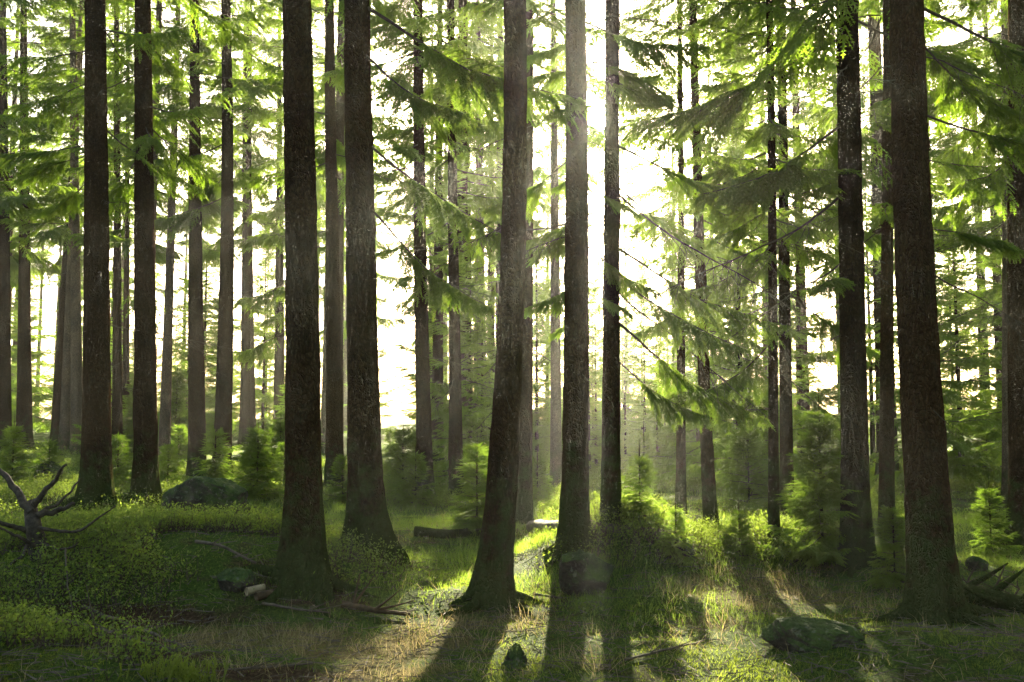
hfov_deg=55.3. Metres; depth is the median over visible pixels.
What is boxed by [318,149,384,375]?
spruce tree
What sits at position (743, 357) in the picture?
young spruce
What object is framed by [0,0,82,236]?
spruce tree
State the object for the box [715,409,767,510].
spruce sapling
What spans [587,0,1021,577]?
spruce tree
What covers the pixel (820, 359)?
young spruce
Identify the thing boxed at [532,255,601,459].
young spruce
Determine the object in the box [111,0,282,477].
spruce tree
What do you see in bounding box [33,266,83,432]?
young spruce
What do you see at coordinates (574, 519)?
spruce tree
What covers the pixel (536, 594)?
fallen branch
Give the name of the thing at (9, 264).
spruce tree
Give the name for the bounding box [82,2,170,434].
spruce tree
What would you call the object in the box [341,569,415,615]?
fallen branch
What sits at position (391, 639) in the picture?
dry grass
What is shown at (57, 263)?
spruce tree
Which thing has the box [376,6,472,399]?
spruce tree
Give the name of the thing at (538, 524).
fallen log
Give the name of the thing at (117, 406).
spruce tree
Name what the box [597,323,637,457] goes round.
young spruce
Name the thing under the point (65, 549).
fallen branch
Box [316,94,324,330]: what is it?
spruce tree
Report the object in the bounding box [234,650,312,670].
fallen branch
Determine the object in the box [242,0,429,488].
spruce tree
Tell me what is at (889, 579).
spruce sapling
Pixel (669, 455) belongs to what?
spruce sapling
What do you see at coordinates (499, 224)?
spruce tree
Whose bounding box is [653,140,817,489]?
young spruce
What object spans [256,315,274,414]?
young spruce
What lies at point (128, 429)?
spruce sapling
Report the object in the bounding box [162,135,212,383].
spruce tree
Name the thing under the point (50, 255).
spruce tree
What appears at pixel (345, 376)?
spruce tree
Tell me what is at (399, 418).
sky
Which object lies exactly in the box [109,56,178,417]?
spruce tree
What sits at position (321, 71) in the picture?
spruce tree
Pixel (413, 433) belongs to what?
spruce sapling
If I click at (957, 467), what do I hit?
young spruce
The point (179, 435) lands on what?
spruce sapling
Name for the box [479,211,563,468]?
young spruce
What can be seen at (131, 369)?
young spruce
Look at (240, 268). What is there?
spruce tree
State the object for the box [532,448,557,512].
spruce sapling
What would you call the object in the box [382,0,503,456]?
spruce tree
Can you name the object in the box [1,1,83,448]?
spruce tree
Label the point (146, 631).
fallen branch
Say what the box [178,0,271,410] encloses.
spruce tree
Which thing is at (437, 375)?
spruce tree
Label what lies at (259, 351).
spruce tree
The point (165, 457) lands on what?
spruce sapling
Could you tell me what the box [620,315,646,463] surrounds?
young spruce
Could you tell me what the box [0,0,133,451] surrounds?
spruce tree
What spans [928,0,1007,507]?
spruce tree
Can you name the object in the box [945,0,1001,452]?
spruce tree
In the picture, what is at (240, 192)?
spruce tree
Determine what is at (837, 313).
spruce tree
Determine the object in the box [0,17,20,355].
spruce tree
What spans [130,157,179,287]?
spruce tree
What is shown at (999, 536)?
spruce sapling
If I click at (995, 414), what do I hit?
young spruce
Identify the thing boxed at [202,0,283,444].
spruce tree
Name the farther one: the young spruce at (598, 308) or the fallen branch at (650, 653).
the young spruce at (598, 308)
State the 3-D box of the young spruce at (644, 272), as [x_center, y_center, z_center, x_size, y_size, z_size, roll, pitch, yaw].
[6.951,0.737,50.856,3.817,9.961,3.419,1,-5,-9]
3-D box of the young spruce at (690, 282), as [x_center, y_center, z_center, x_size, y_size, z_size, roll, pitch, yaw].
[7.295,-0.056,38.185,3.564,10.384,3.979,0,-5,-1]
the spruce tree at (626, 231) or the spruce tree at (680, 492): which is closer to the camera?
the spruce tree at (680, 492)
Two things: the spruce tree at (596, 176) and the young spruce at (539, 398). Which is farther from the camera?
the spruce tree at (596, 176)
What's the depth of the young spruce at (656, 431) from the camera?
29.99 m
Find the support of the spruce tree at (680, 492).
on the forest floor
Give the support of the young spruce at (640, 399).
on the forest floor
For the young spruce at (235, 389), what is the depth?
43.02 m
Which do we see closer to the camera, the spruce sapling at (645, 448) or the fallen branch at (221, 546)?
the fallen branch at (221, 546)
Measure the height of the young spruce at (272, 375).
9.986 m
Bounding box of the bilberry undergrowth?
[0,446,1005,680]
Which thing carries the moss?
on the forest floor
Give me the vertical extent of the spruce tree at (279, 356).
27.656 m
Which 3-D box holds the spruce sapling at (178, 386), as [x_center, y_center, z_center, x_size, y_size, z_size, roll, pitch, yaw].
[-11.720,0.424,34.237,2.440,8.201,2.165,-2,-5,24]
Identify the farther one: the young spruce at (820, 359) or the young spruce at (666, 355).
the young spruce at (666, 355)
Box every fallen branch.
[55,584,175,651]
[64,548,75,617]
[82,605,186,647]
[195,535,256,563]
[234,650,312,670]
[262,598,352,612]
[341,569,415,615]
[532,583,561,598]
[624,631,703,660]
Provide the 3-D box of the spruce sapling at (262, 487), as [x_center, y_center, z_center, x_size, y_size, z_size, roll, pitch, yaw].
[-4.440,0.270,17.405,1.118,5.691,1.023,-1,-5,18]
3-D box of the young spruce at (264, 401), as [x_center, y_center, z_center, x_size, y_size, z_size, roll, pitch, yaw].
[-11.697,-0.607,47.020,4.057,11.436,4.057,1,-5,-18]
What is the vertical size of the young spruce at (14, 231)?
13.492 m
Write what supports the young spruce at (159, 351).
on the forest floor
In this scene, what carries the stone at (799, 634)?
on the forest floor
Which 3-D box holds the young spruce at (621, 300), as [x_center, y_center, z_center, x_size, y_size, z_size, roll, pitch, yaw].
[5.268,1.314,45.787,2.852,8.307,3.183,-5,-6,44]
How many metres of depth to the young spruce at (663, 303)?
59.47 m
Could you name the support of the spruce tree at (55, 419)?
on the forest floor
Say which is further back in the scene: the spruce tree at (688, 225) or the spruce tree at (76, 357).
the spruce tree at (688, 225)
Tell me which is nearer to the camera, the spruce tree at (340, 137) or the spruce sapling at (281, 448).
the spruce sapling at (281, 448)
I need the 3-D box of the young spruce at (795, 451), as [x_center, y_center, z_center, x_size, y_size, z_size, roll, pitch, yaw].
[5.890,-1.988,24.803,4.211,11.869,4.211,0,-5,6]
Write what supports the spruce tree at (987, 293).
on the forest floor
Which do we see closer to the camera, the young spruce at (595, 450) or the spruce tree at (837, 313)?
the young spruce at (595, 450)
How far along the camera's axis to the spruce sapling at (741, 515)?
10.11 m
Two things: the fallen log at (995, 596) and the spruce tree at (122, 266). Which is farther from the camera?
the spruce tree at (122, 266)
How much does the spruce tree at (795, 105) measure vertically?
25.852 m
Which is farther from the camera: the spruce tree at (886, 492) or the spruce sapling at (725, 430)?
the spruce sapling at (725, 430)
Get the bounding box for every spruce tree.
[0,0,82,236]
[0,0,82,450]
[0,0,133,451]
[0,0,134,453]
[0,0,244,512]
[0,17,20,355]
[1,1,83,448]
[6,0,59,375]
[6,1,32,285]
[8,47,57,401]
[9,1,133,344]
[10,1,119,446]
[15,133,55,288]
[30,142,56,416]
[31,48,84,237]
[33,132,83,418]
[34,0,251,506]
[42,0,201,454]
[53,0,248,389]
[81,8,157,407]
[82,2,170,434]
[107,0,250,469]
[107,55,134,366]
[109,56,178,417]
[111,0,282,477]
[129,0,317,478]
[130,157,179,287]
[161,44,237,326]
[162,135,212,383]
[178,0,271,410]
[201,0,284,446]
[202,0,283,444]
[202,153,258,285]
[213,0,345,438]
[218,106,273,296]
[223,0,378,619]
[233,0,324,442]
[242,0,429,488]
[254,102,285,279]
[256,0,427,467]
[282,3,384,452]
[312,2,345,424]
[314,29,406,394]
[316,35,344,304]
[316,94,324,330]
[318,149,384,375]
[319,0,502,501]
[325,0,593,568]
[341,0,546,495]
[343,117,391,430]
[373,0,500,463]
[374,119,408,295]
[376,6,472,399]
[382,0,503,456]
[384,131,443,424]
[395,0,715,568]
[396,0,662,523]
[410,11,447,422]
[426,0,496,407]
[427,0,540,452]
[428,0,501,433]
[436,0,545,614]
[443,6,562,357]
[445,0,535,434]
[446,0,565,394]
[461,0,807,533]
[464,0,659,487]
[495,24,543,168]
[533,91,565,379]
[533,100,564,397]
[535,0,603,227]
[541,134,590,343]
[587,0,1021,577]
[588,0,838,526]
[588,46,647,408]
[589,135,655,408]
[596,0,775,516]
[629,14,706,397]
[645,0,893,522]
[655,144,691,370]
[663,0,877,546]
[669,5,728,371]
[684,24,767,303]
[709,1,816,452]
[728,1,807,429]
[746,0,1023,629]
[749,0,872,459]
[750,119,777,416]
[776,0,1017,533]
[787,1,881,461]
[788,0,999,481]
[861,8,969,310]
[868,0,1023,551]
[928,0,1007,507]
[928,1,1001,406]
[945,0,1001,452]
[960,1,1001,311]
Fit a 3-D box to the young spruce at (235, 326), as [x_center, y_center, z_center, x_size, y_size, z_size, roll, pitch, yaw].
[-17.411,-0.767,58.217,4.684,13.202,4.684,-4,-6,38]
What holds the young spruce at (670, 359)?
on the forest floor
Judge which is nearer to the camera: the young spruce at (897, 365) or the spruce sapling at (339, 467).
the spruce sapling at (339, 467)
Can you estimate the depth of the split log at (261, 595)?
7.67 m
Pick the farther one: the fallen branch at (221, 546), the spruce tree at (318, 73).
the spruce tree at (318, 73)
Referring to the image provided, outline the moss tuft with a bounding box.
[95,648,232,681]
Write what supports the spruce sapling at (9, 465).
on the forest floor
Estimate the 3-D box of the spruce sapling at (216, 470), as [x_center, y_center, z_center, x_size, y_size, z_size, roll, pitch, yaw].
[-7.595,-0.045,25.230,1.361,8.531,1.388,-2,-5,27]
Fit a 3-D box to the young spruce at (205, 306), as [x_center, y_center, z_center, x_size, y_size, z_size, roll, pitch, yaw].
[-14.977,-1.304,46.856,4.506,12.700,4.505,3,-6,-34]
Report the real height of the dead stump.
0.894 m
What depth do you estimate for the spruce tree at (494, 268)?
45.78 m
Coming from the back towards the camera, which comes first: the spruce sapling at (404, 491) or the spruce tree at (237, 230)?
the spruce tree at (237, 230)
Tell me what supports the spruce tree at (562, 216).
on the forest floor
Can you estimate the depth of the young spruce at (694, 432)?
27.89 m
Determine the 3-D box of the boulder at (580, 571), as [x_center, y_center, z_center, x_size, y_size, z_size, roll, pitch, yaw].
[0.655,2.086,8.646,0.490,0.471,0.288,0,-5,0]
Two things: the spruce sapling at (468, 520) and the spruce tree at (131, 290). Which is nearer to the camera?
the spruce sapling at (468, 520)
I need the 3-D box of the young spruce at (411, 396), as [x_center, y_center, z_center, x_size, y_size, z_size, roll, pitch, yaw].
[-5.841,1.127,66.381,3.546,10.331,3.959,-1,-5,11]
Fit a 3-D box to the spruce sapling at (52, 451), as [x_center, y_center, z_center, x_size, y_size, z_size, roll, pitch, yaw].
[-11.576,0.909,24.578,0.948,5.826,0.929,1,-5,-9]
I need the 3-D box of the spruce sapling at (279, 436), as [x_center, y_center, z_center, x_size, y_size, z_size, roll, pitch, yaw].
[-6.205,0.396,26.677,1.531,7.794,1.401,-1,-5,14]
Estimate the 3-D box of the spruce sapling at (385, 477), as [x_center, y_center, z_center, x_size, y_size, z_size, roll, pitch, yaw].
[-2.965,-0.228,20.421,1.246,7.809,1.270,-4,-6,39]
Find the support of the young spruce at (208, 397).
on the forest floor
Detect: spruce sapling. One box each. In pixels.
[0,247,38,485]
[28,265,66,480]
[112,226,132,490]
[122,373,157,450]
[157,289,210,456]
[158,271,182,488]
[169,260,187,468]
[184,196,236,479]
[229,239,276,492]
[233,230,283,499]
[266,222,284,479]
[268,380,324,445]
[271,442,284,485]
[323,271,347,502]
[345,436,393,487]
[381,406,396,454]
[383,393,426,501]
[388,221,441,510]
[401,429,439,475]
[447,281,517,535]
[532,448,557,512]
[534,357,550,457]
[618,182,670,534]
[624,235,666,485]
[654,358,698,565]
[659,296,689,463]
[714,426,732,462]
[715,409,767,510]
[716,335,764,566]
[727,451,755,498]
[760,271,864,570]
[864,277,905,591]
[960,267,1001,481]
[964,270,1023,563]
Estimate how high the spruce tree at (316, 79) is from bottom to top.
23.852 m
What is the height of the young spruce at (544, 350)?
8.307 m
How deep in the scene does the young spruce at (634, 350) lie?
80.12 m
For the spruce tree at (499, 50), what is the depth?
37.86 m
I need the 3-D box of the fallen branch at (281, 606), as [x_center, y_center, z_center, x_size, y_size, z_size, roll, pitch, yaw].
[-1.571,2.052,7.577,0.753,0.113,0.082,-1,-5,8]
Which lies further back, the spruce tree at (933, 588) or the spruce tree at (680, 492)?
the spruce tree at (680, 492)
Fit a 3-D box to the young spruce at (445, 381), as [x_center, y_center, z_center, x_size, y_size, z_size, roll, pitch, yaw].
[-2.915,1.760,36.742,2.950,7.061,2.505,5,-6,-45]
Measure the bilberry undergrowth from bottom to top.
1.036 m
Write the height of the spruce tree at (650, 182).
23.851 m
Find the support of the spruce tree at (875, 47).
on the forest floor
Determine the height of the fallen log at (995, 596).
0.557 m
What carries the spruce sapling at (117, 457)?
on the forest floor
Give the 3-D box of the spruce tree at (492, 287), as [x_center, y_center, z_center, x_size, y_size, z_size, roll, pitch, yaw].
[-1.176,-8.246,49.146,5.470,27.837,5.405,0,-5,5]
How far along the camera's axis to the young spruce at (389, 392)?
54.19 m
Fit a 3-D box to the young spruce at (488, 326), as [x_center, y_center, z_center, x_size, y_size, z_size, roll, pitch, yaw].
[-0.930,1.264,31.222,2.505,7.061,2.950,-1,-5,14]
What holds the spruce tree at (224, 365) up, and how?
on the forest floor
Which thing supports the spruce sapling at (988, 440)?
on the forest floor
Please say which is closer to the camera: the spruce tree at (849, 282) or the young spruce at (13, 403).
the spruce tree at (849, 282)
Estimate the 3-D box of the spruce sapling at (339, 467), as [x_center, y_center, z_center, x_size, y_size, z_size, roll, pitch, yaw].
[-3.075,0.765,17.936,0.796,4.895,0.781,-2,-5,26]
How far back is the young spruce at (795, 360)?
77.66 m
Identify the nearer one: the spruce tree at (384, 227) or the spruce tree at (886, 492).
the spruce tree at (886, 492)
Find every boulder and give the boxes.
[161,476,250,520]
[559,550,613,596]
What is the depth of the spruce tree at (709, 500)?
14.40 m
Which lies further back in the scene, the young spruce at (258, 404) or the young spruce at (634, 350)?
the young spruce at (634, 350)
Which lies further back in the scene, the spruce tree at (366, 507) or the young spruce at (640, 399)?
the young spruce at (640, 399)
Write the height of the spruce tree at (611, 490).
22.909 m
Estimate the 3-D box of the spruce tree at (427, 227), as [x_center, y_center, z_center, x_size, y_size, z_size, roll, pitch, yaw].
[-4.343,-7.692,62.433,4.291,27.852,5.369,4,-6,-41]
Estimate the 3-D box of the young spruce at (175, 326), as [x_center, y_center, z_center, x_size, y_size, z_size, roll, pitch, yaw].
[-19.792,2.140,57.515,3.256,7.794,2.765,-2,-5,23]
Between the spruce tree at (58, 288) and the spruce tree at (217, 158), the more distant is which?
the spruce tree at (58, 288)
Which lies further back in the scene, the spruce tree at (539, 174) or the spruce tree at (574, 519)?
the spruce tree at (539, 174)
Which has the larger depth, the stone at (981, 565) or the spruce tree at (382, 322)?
the spruce tree at (382, 322)
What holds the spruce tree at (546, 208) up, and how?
on the forest floor
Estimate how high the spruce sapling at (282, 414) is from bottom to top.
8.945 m
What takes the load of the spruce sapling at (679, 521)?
on the forest floor
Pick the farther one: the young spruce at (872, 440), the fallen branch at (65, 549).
the young spruce at (872, 440)
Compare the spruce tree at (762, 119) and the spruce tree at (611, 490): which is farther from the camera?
the spruce tree at (762, 119)
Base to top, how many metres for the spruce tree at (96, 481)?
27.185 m
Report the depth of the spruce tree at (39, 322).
75.93 m
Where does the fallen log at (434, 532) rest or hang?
on the forest floor
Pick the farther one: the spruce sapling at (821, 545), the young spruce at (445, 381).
the young spruce at (445, 381)
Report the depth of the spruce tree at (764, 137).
10.90 m
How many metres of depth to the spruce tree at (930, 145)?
41.56 m
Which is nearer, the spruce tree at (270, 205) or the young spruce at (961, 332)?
the young spruce at (961, 332)
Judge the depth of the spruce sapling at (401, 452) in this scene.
18.19 m
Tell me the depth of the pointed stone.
6.34 m
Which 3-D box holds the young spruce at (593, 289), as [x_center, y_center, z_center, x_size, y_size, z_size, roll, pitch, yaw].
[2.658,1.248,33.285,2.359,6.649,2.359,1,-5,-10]
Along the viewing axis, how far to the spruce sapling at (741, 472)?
19.67 m
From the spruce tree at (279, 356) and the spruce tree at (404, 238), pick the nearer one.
the spruce tree at (279, 356)
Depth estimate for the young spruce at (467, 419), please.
22.11 m
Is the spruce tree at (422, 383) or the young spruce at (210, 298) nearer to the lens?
the spruce tree at (422, 383)
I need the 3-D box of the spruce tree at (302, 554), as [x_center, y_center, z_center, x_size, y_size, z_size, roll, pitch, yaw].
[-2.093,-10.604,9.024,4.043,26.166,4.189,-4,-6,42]
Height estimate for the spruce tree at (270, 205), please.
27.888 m
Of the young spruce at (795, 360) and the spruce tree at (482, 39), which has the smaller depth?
the spruce tree at (482, 39)
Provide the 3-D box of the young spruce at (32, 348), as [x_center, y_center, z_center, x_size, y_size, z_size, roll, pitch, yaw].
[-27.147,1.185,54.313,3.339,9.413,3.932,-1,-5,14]
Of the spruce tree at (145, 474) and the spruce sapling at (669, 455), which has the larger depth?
the spruce sapling at (669, 455)
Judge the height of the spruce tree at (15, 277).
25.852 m
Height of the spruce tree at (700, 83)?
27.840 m
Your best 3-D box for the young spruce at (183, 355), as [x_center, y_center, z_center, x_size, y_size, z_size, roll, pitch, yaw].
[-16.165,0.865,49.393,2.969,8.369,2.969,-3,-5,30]
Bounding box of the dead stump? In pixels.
[0,464,115,568]
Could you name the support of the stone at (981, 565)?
on the forest floor
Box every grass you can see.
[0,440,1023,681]
[2,488,1019,681]
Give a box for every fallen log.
[413,526,480,538]
[526,520,673,538]
[959,561,1023,613]
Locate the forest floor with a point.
(216, 559)
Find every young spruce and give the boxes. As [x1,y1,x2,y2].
[11,206,58,431]
[11,226,48,427]
[11,285,49,422]
[11,296,36,426]
[11,345,16,422]
[32,158,133,434]
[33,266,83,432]
[71,392,112,445]
[111,315,157,434]
[156,321,171,439]
[157,205,239,434]
[157,284,213,430]
[157,313,185,416]
[157,345,182,408]
[172,264,216,416]
[181,225,267,425]
[186,293,242,450]
[205,294,239,441]
[232,211,285,428]
[232,216,285,439]
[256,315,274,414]
[267,302,285,385]
[318,296,344,418]
[343,271,399,434]
[383,104,499,487]
[396,304,448,455]
[398,324,415,420]
[430,277,490,446]
[432,244,496,474]
[441,273,496,453]
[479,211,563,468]
[490,268,550,467]
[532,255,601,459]
[532,273,563,449]
[561,284,629,465]
[588,322,624,471]
[589,276,627,468]
[590,348,627,450]
[597,293,649,434]
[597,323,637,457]
[599,277,675,465]
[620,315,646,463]
[621,264,662,430]
[627,206,750,473]
[627,334,675,467]
[629,340,640,417]
[638,251,671,426]
[649,267,692,425]
[651,216,725,447]
[652,319,690,452]
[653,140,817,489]
[661,46,829,479]
[686,274,761,457]
[687,228,764,453]
[745,204,817,443]
[758,140,840,475]
[791,288,819,407]
[792,341,834,448]
[811,153,902,471]
[836,0,1001,487]
[869,273,974,451]
[897,141,1001,478]
[900,249,1001,465]
[938,88,1001,484]
[950,211,1001,455]
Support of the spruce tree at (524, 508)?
on the forest floor
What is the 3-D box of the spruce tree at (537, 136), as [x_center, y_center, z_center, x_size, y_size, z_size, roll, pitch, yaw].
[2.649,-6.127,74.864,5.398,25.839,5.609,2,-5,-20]
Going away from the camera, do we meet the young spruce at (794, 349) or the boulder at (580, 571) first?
the boulder at (580, 571)
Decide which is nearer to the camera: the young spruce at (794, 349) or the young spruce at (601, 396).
the young spruce at (601, 396)
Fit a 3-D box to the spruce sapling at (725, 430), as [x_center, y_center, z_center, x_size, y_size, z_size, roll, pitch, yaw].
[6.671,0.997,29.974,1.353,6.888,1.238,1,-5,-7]
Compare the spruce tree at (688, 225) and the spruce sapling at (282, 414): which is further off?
the spruce tree at (688, 225)
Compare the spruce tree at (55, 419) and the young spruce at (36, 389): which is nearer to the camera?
the spruce tree at (55, 419)
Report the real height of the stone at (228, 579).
0.262 m
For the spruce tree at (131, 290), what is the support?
on the forest floor
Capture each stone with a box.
[34,461,62,479]
[217,567,256,592]
[498,643,528,670]
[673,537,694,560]
[759,616,864,652]
[964,556,988,570]
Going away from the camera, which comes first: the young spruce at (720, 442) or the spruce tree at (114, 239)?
the young spruce at (720, 442)
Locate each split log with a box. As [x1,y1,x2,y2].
[244,584,265,595]
[254,589,273,600]
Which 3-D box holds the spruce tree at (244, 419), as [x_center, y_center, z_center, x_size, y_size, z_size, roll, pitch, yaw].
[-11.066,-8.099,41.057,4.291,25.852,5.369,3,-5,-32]
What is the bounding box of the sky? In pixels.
[6,0,1001,423]
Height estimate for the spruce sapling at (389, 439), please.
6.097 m
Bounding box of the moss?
[0,503,1023,681]
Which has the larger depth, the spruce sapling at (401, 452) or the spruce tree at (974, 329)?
the spruce tree at (974, 329)
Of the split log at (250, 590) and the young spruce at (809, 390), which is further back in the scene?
the young spruce at (809, 390)
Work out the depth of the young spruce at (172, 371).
54.57 m
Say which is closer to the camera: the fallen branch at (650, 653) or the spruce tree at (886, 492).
the fallen branch at (650, 653)
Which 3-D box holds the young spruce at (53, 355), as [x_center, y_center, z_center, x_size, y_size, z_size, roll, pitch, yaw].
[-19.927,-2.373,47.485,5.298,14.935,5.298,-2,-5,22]
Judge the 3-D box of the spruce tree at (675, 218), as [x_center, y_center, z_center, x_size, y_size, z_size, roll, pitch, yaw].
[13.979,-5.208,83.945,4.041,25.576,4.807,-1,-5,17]
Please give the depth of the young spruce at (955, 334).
27.55 m
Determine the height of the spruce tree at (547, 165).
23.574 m
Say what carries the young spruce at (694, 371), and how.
on the forest floor
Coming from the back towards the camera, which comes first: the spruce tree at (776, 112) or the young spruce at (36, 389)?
the young spruce at (36, 389)
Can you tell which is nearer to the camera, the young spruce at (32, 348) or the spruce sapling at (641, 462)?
the spruce sapling at (641, 462)
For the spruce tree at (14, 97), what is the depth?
47.89 m
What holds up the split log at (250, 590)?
on the forest floor
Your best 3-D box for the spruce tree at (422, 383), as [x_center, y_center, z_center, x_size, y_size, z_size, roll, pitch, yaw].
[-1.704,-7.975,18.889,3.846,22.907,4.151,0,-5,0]
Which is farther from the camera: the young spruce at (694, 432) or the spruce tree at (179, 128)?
the spruce tree at (179, 128)
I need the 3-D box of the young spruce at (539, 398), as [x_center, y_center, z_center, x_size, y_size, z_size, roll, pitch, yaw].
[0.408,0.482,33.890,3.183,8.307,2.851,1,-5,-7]
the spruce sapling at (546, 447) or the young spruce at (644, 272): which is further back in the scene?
the young spruce at (644, 272)
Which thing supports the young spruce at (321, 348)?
on the forest floor
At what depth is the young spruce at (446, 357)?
42.44 m
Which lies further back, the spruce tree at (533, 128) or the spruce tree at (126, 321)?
the spruce tree at (533, 128)
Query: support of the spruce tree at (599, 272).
on the forest floor
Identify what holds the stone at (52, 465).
on the forest floor
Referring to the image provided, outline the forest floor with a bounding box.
[0,423,1023,681]
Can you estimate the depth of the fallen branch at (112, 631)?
6.96 m
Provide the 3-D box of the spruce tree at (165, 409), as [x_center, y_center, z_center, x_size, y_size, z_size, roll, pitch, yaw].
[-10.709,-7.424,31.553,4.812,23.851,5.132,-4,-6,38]
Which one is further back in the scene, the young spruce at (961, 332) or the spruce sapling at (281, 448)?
the young spruce at (961, 332)
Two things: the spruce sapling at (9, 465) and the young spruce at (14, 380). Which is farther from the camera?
the young spruce at (14, 380)
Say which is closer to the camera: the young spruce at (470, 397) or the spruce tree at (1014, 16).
the spruce tree at (1014, 16)
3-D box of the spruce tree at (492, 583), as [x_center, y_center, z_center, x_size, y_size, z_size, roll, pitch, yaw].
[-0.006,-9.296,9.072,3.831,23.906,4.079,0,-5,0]
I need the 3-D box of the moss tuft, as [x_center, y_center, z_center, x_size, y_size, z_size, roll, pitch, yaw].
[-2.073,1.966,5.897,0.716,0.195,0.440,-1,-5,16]
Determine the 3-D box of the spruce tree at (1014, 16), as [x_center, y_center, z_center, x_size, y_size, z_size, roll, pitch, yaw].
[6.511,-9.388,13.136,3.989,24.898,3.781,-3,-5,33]
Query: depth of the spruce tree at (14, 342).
63.53 m
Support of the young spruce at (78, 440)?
on the forest floor
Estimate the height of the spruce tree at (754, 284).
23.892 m
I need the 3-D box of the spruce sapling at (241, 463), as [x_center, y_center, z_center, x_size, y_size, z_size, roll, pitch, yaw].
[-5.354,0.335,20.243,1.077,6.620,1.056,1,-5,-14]
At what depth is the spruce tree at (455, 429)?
19.61 m
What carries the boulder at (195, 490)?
on the forest floor
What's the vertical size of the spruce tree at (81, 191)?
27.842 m
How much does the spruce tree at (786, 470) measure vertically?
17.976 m
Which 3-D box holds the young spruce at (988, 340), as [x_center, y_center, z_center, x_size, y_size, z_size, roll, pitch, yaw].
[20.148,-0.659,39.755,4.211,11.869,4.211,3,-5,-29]

